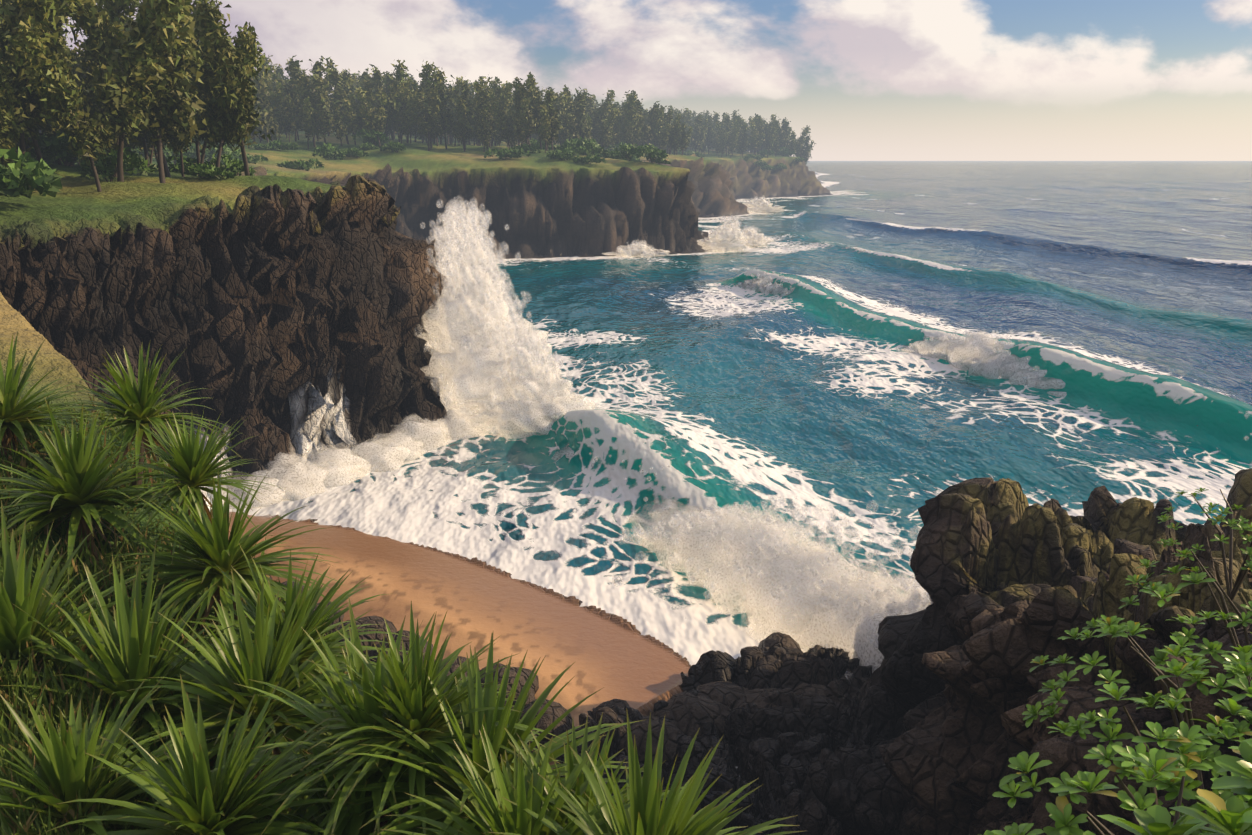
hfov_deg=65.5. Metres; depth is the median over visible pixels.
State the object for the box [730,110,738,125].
tree
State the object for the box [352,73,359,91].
tree
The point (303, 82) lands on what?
tree
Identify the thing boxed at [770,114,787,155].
tree
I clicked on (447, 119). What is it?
tree
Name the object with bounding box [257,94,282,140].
tree
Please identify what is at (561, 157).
bush
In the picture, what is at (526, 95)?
tree
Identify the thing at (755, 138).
tree
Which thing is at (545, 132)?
tree
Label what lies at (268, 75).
tree
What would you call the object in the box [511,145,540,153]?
bush
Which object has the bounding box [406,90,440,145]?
tree
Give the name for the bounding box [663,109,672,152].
tree
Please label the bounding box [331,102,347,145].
tree
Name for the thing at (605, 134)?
tree
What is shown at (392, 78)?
tree
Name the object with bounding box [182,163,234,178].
bush
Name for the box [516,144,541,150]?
bush
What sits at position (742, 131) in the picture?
tree
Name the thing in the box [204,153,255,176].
bush
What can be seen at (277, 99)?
tree
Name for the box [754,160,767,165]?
bush
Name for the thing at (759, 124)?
tree
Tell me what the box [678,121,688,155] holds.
tree
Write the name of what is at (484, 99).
tree
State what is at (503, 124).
tree
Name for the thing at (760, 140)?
tree
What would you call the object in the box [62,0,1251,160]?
sky
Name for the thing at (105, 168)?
bush
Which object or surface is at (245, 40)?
tree
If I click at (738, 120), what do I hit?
tree
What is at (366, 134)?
bush
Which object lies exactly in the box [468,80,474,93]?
tree
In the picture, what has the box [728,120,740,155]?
tree
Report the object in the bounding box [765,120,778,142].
tree
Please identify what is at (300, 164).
bush
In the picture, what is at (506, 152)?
bush
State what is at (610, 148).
bush
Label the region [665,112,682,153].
tree
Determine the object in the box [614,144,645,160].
bush
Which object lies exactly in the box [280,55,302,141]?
tree
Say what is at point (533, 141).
bush
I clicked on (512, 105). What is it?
tree
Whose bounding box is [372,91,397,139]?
tree
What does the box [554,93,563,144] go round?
tree
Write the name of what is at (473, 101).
tree
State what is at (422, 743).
pandanus plants
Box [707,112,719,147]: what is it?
tree
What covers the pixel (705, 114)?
tree
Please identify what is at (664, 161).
bush
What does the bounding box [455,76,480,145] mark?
tree
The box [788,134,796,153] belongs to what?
tree
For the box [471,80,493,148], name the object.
tree
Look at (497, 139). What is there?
tree
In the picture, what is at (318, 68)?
tree
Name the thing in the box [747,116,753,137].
tree
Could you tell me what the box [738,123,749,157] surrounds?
tree
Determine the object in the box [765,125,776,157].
tree
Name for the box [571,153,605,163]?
bush
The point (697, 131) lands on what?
tree
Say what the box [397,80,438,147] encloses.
tree
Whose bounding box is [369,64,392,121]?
tree
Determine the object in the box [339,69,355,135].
tree
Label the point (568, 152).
bush
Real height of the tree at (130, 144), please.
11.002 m
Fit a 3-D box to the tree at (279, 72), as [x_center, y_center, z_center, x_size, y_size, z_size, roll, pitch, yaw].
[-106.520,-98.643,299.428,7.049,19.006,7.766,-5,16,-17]
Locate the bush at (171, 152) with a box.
[153,145,189,163]
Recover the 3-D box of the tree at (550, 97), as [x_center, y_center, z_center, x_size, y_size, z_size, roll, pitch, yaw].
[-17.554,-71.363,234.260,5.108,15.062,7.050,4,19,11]
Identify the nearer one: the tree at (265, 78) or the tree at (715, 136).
the tree at (265, 78)
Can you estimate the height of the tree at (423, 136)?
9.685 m
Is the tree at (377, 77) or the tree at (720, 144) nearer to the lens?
the tree at (377, 77)
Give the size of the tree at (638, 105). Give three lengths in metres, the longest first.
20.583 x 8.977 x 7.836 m
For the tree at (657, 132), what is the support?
on the terrain
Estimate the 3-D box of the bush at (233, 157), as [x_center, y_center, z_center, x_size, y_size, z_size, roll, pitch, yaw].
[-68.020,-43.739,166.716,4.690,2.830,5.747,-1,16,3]
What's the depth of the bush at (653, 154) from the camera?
225.93 m
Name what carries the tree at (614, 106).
on the terrain
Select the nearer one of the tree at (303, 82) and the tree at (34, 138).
the tree at (34, 138)
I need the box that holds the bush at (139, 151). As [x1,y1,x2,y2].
[132,146,155,156]
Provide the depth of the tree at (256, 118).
213.31 m
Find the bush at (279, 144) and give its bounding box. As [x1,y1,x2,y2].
[265,139,297,150]
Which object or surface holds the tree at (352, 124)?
on the terrain
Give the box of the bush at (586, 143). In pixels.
[566,137,607,155]
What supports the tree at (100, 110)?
on the terrain
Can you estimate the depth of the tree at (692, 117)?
669.19 m
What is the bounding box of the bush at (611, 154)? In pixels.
[603,150,628,159]
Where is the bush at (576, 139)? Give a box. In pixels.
[560,138,580,144]
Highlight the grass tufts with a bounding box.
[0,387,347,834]
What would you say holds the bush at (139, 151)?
on the terrain
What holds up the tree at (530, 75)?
on the terrain
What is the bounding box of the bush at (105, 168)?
[79,148,157,181]
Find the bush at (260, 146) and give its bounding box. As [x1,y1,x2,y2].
[248,143,272,149]
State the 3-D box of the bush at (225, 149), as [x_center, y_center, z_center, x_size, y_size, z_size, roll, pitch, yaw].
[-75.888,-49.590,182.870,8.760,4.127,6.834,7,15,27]
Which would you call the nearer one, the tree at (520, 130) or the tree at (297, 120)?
the tree at (520, 130)
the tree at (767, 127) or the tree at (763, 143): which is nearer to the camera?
the tree at (763, 143)
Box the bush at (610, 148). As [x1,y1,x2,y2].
[606,141,631,152]
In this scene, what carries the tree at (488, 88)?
on the terrain
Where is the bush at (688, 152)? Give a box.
[683,151,702,156]
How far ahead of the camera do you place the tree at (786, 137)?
593.10 m
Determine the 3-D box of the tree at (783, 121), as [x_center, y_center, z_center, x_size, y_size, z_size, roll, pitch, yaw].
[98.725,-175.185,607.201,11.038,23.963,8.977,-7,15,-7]
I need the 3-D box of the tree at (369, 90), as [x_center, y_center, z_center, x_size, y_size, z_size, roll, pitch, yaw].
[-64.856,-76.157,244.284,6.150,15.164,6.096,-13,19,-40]
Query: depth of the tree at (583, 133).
300.38 m
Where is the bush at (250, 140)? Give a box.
[225,138,253,146]
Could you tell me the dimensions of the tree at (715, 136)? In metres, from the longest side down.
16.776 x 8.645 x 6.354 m
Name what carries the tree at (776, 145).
on the terrain
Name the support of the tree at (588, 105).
on the terrain
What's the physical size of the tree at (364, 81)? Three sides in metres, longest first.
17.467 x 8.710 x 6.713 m
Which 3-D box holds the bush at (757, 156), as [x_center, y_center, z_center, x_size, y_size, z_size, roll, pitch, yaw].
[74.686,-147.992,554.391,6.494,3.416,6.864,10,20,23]
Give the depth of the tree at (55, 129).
76.06 m
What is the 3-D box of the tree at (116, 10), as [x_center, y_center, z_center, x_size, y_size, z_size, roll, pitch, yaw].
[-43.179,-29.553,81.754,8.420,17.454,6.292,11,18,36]
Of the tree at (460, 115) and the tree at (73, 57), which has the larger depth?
the tree at (460, 115)
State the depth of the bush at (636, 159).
264.27 m
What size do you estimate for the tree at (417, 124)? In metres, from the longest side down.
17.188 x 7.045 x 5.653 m
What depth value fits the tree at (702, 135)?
525.56 m
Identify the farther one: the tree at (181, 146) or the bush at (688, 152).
the bush at (688, 152)
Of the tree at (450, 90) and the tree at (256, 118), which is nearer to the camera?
the tree at (256, 118)
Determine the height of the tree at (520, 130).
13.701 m
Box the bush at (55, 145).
[28,129,134,165]
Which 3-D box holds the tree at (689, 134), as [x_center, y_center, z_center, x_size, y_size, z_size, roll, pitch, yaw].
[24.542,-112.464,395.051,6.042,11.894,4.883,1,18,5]
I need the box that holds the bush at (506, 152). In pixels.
[483,147,530,159]
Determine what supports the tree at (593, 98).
on the terrain
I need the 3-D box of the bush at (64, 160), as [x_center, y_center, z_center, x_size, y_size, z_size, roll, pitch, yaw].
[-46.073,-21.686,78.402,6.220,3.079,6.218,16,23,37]
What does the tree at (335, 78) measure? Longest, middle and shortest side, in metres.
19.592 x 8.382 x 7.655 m
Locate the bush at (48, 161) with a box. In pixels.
[44,157,63,164]
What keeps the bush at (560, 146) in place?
on the terrain
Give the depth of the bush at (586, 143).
241.76 m
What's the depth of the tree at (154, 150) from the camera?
90.36 m
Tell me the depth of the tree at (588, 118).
306.47 m
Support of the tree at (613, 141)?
on the terrain
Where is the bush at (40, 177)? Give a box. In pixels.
[0,147,62,198]
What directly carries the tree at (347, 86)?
on the terrain
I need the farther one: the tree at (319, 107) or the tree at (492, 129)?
the tree at (492, 129)
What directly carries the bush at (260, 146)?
on the terrain
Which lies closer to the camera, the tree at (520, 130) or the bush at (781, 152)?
the tree at (520, 130)
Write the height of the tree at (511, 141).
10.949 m
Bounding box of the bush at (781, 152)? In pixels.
[776,147,794,156]
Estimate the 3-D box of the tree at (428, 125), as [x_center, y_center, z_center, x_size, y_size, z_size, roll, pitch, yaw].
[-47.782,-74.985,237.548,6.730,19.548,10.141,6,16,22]
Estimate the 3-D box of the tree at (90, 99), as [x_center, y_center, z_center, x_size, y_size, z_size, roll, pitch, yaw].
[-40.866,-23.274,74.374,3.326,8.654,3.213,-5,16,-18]
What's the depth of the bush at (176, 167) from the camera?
83.20 m
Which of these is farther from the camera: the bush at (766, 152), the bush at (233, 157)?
the bush at (766, 152)
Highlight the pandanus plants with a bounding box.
[0,329,802,834]
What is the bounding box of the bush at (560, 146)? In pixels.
[550,143,583,149]
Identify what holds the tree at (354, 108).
on the terrain
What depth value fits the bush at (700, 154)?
495.78 m
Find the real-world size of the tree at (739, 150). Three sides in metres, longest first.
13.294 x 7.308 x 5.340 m
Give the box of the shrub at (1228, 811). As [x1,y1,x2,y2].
[984,488,1251,834]
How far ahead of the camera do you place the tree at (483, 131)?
233.20 m
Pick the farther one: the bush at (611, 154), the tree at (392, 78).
the tree at (392, 78)
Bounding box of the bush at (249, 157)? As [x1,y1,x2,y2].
[225,149,258,162]
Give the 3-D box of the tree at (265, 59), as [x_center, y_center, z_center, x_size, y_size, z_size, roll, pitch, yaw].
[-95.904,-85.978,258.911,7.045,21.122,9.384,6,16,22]
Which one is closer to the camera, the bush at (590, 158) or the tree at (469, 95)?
the bush at (590, 158)
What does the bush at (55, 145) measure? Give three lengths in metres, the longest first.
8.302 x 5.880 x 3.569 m
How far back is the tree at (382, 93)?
263.60 m
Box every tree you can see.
[0,0,39,138]
[0,0,74,159]
[0,0,83,186]
[0,5,61,161]
[0,59,30,168]
[5,17,120,191]
[41,33,81,164]
[50,0,170,177]
[60,15,78,47]
[65,45,84,165]
[66,0,142,161]
[71,47,85,79]
[74,55,111,155]
[75,0,192,181]
[93,26,144,177]
[112,0,206,182]
[118,16,152,166]
[123,135,140,151]
[130,134,168,162]
[137,136,167,165]
[162,74,199,176]
[183,0,220,175]
[188,0,273,175]
[193,37,234,176]
[195,21,270,175]
[244,103,262,147]
[250,71,276,142]
[252,70,273,138]
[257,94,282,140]
[258,60,279,140]
[260,53,276,85]
[269,80,288,133]
[271,75,283,109]
[273,64,285,83]
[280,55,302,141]
[281,84,304,139]
[281,94,297,141]
[290,67,321,146]
[299,57,331,141]
[299,97,316,148]
[309,70,337,143]
[321,55,338,135]
[327,65,358,144]
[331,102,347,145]
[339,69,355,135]
[340,95,358,144]
[342,76,357,102]
[348,69,376,136]
[348,93,363,139]
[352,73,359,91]
[354,87,383,146]
[355,75,370,133]
[356,83,374,140]
[358,68,373,112]
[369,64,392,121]
[370,72,395,136]
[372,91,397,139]
[373,91,387,145]
[378,59,408,142]
[382,75,394,138]
[385,72,401,138]
[389,76,413,141]
[395,95,419,143]
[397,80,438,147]
[400,60,435,142]
[401,92,416,142]
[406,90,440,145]
[409,80,418,142]
[416,127,425,142]
[417,68,443,150]
[417,78,446,149]
[431,64,456,148]
[433,77,446,143]
[440,75,462,143]
[444,83,458,143]
[447,98,461,145]
[447,104,456,143]
[452,80,476,150]
[452,94,474,150]
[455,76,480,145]
[467,82,486,133]
[467,88,474,144]
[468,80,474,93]
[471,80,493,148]
[471,106,480,145]
[473,90,497,148]
[475,104,490,151]
[478,76,512,143]
[488,76,501,104]
[488,94,514,146]
[488,110,496,145]
[490,82,514,145]
[493,106,505,145]
[494,84,508,145]
[500,81,515,113]
[503,111,516,146]
[509,77,536,145]
[510,101,517,146]
[511,84,538,143]
[512,96,531,144]
[524,78,546,150]
[525,72,545,148]
[537,102,552,152]
[543,88,562,149]
[546,87,562,142]
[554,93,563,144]
[556,92,578,139]
[560,84,581,139]
[572,88,592,140]
[575,89,591,136]
[581,92,594,129]
[585,94,596,113]
[585,116,594,143]
[590,88,615,139]
[595,108,619,146]
[603,119,620,147]
[608,101,617,145]
[614,93,632,135]
[615,108,634,140]
[620,103,641,146]
[623,90,641,133]
[633,105,652,144]
[634,97,648,146]
[643,108,649,143]
[646,107,660,146]
[648,101,662,146]
[649,105,664,148]
[663,106,669,149]
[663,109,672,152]
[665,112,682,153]
[670,122,681,154]
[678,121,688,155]
[680,122,688,146]
[683,126,692,149]
[686,110,694,126]
[689,112,702,151]
[690,111,696,128]
[693,118,709,150]
[703,110,709,118]
[705,122,714,153]
[706,114,714,148]
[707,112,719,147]
[711,125,719,153]
[712,119,729,155]
[716,132,729,156]
[718,135,727,154]
[723,113,731,154]
[727,128,738,157]
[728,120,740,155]
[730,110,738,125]
[731,136,742,157]
[736,115,741,130]
[738,121,747,153]
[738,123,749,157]
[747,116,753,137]
[748,113,757,151]
[748,119,759,154]
[751,114,764,154]
[754,132,764,153]
[756,116,766,149]
[762,123,769,149]
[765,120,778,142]
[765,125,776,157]
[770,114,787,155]
[771,132,779,156]
[776,120,787,155]
[779,117,789,149]
[781,128,790,148]
[783,121,790,146]
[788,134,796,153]
[791,131,803,156]
[793,128,806,154]
[795,125,810,156]
[798,134,811,161]
[803,140,815,163]
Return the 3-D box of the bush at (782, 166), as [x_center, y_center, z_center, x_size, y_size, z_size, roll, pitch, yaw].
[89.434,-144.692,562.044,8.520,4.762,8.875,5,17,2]
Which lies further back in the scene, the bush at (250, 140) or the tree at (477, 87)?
the tree at (477, 87)
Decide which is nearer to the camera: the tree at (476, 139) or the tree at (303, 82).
the tree at (303, 82)
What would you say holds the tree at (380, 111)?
on the terrain
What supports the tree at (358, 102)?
on the terrain
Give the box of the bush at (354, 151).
[343,147,369,157]
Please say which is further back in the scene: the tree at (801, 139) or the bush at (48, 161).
the tree at (801, 139)
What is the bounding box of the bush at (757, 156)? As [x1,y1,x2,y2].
[752,155,762,159]
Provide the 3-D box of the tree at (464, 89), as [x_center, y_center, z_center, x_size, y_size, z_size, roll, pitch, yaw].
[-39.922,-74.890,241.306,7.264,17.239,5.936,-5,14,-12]
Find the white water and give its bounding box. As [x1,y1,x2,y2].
[221,199,1065,672]
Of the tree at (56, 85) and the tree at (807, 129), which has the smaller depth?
the tree at (56, 85)
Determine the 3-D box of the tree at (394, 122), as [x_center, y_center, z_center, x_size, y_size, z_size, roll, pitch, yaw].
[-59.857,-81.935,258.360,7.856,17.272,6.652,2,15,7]
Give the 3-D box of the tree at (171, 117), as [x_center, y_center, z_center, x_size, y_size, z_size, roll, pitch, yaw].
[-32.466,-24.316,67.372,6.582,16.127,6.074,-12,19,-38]
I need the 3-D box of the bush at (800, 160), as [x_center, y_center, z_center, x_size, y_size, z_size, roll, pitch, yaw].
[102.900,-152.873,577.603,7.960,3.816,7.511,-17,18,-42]
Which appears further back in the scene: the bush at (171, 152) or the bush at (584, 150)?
the bush at (584, 150)
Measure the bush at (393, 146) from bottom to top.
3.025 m
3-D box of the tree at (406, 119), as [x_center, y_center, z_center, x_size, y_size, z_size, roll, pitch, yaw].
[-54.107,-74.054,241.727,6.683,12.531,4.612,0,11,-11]
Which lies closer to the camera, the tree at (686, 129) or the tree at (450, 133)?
the tree at (450, 133)
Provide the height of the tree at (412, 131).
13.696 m
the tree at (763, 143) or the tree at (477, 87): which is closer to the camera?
the tree at (477, 87)
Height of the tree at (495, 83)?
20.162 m
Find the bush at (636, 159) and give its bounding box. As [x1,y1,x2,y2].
[624,156,641,161]
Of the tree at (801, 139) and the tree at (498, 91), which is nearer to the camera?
the tree at (498, 91)
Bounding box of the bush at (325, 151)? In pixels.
[311,142,345,159]
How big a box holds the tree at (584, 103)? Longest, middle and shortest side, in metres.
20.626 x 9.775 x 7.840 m
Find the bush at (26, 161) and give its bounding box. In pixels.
[1,148,57,174]
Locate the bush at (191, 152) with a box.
[179,143,212,161]
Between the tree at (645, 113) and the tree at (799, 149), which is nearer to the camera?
the tree at (645, 113)
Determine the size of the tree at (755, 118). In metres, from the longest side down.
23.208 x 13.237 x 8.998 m
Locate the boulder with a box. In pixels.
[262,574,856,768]
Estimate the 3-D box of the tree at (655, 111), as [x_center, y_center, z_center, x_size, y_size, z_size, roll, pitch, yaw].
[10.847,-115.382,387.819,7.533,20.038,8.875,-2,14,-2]
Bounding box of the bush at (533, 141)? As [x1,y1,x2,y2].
[522,138,543,145]
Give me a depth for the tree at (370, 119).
228.76 m
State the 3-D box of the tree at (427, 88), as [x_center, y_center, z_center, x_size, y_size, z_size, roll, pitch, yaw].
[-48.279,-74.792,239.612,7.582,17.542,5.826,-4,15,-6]
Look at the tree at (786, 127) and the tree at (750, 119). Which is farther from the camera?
the tree at (750, 119)
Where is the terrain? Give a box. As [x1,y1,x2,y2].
[0,129,1251,834]
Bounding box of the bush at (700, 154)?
[687,151,704,156]
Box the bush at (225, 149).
[205,144,236,157]
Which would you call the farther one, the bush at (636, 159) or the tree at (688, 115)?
the tree at (688, 115)
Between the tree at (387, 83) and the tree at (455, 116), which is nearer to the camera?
the tree at (455, 116)
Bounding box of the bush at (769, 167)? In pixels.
[760,165,774,170]
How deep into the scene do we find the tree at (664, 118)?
416.20 m
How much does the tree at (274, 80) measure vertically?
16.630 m
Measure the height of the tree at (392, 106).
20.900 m
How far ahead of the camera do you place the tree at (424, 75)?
250.90 m
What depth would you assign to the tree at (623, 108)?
385.00 m
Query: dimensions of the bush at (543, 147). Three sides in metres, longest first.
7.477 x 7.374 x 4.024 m
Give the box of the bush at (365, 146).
[358,142,378,150]
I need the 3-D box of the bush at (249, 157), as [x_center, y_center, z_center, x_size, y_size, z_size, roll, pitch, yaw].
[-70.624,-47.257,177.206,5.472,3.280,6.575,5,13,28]
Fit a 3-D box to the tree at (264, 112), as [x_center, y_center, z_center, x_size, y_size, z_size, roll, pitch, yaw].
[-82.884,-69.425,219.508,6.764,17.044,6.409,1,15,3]
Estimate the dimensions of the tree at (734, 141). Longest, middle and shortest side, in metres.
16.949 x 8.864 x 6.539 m
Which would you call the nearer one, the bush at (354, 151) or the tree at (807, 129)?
the bush at (354, 151)
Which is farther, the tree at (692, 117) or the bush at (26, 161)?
the tree at (692, 117)
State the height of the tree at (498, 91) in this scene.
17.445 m
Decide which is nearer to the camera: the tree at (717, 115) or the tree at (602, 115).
the tree at (602, 115)
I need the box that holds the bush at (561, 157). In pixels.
[546,151,572,160]
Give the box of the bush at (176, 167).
[155,155,203,174]
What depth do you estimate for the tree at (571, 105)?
301.94 m
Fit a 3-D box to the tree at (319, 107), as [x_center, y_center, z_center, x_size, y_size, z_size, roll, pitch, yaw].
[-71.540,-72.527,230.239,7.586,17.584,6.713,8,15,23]
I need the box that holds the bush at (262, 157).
[247,154,268,163]
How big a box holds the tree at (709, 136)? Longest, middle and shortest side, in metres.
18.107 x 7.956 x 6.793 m
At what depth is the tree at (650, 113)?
388.29 m
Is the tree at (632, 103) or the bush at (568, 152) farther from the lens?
the tree at (632, 103)
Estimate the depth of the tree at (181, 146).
76.36 m
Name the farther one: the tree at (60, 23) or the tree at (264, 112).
the tree at (264, 112)
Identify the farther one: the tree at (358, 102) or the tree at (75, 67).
the tree at (358, 102)
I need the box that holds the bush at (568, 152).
[548,147,579,157]
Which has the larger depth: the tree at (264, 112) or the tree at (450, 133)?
the tree at (450, 133)
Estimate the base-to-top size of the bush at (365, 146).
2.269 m
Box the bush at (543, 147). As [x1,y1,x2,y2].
[533,141,557,149]
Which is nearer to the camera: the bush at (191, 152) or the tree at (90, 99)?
the tree at (90, 99)
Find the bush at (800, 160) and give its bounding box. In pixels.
[794,157,805,161]
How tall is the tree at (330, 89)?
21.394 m
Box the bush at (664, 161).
[652,158,670,163]
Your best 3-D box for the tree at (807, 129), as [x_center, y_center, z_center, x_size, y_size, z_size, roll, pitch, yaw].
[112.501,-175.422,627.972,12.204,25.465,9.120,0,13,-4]
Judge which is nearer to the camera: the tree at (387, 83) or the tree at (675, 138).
the tree at (387, 83)
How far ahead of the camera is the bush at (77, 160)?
88.13 m
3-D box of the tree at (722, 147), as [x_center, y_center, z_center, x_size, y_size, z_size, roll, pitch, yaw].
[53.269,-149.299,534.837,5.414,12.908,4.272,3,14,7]
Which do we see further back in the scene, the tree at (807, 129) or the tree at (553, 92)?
the tree at (807, 129)
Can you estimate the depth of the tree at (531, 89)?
244.14 m
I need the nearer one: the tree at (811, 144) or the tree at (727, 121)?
the tree at (727, 121)
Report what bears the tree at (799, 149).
on the terrain
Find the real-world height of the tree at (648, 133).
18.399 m
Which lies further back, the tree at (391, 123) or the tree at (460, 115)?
the tree at (391, 123)
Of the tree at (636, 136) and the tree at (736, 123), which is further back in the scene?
the tree at (736, 123)
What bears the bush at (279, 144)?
on the terrain
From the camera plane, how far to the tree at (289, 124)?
233.05 m
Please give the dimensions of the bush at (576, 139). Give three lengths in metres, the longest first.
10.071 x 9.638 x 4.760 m
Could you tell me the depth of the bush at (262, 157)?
187.73 m
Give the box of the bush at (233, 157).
[221,154,242,165]
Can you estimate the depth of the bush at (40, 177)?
52.39 m
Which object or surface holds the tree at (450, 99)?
on the terrain
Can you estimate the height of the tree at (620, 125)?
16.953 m
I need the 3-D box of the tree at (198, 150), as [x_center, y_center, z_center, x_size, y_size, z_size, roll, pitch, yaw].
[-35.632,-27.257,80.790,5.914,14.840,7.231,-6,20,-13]
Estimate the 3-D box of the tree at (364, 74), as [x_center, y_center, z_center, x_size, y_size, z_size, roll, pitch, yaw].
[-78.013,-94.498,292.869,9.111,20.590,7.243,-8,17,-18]
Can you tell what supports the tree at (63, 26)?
on the terrain
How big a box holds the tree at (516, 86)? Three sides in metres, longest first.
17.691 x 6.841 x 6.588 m
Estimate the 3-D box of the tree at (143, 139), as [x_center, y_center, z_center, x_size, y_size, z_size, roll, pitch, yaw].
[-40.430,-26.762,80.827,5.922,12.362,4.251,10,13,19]
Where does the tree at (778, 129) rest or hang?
on the terrain
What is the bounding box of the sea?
[229,161,1251,776]
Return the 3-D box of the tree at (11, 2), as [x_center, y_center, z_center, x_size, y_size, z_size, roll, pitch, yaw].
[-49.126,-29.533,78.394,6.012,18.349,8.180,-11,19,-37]
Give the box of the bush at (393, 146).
[379,141,406,152]
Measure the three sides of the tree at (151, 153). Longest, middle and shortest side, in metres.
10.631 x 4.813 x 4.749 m
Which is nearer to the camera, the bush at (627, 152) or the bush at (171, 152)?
the bush at (171, 152)
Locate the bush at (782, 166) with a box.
[775,163,787,170]
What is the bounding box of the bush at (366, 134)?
[351,129,388,145]
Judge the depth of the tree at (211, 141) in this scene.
79.89 m
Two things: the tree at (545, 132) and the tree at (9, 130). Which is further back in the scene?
the tree at (545, 132)
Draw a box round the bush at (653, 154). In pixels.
[631,143,667,161]
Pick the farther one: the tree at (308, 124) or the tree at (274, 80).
the tree at (274, 80)
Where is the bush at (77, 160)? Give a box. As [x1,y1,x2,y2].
[73,150,138,163]
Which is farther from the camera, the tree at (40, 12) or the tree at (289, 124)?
the tree at (289, 124)
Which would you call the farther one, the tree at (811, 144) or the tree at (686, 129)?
the tree at (811, 144)
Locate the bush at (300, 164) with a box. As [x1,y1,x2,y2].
[276,158,323,170]
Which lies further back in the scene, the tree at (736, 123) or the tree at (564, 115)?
the tree at (736, 123)
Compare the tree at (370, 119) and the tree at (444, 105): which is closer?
the tree at (370, 119)
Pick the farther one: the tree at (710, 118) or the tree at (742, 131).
the tree at (710, 118)
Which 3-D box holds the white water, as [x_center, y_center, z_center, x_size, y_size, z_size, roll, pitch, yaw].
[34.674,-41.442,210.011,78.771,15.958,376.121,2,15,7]
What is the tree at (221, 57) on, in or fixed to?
on the terrain
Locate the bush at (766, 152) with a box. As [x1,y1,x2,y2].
[756,149,774,155]
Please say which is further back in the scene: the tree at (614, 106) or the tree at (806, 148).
the tree at (806, 148)
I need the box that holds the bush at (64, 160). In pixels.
[16,132,82,164]
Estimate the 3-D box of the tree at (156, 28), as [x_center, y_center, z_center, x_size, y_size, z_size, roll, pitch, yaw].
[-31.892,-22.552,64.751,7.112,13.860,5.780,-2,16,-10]
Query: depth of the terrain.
45.07 m
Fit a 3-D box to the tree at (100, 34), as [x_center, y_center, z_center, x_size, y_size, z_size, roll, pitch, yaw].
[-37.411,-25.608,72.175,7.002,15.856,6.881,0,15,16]
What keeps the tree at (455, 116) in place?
on the terrain
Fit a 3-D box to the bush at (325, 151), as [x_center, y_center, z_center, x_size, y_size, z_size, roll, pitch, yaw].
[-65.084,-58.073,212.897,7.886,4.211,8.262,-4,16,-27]
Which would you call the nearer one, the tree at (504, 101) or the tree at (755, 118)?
the tree at (504, 101)
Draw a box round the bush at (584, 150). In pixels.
[561,145,600,154]
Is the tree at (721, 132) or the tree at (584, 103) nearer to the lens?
the tree at (584, 103)
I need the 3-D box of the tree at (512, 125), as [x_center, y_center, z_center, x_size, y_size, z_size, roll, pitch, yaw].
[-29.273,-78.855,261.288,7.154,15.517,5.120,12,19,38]

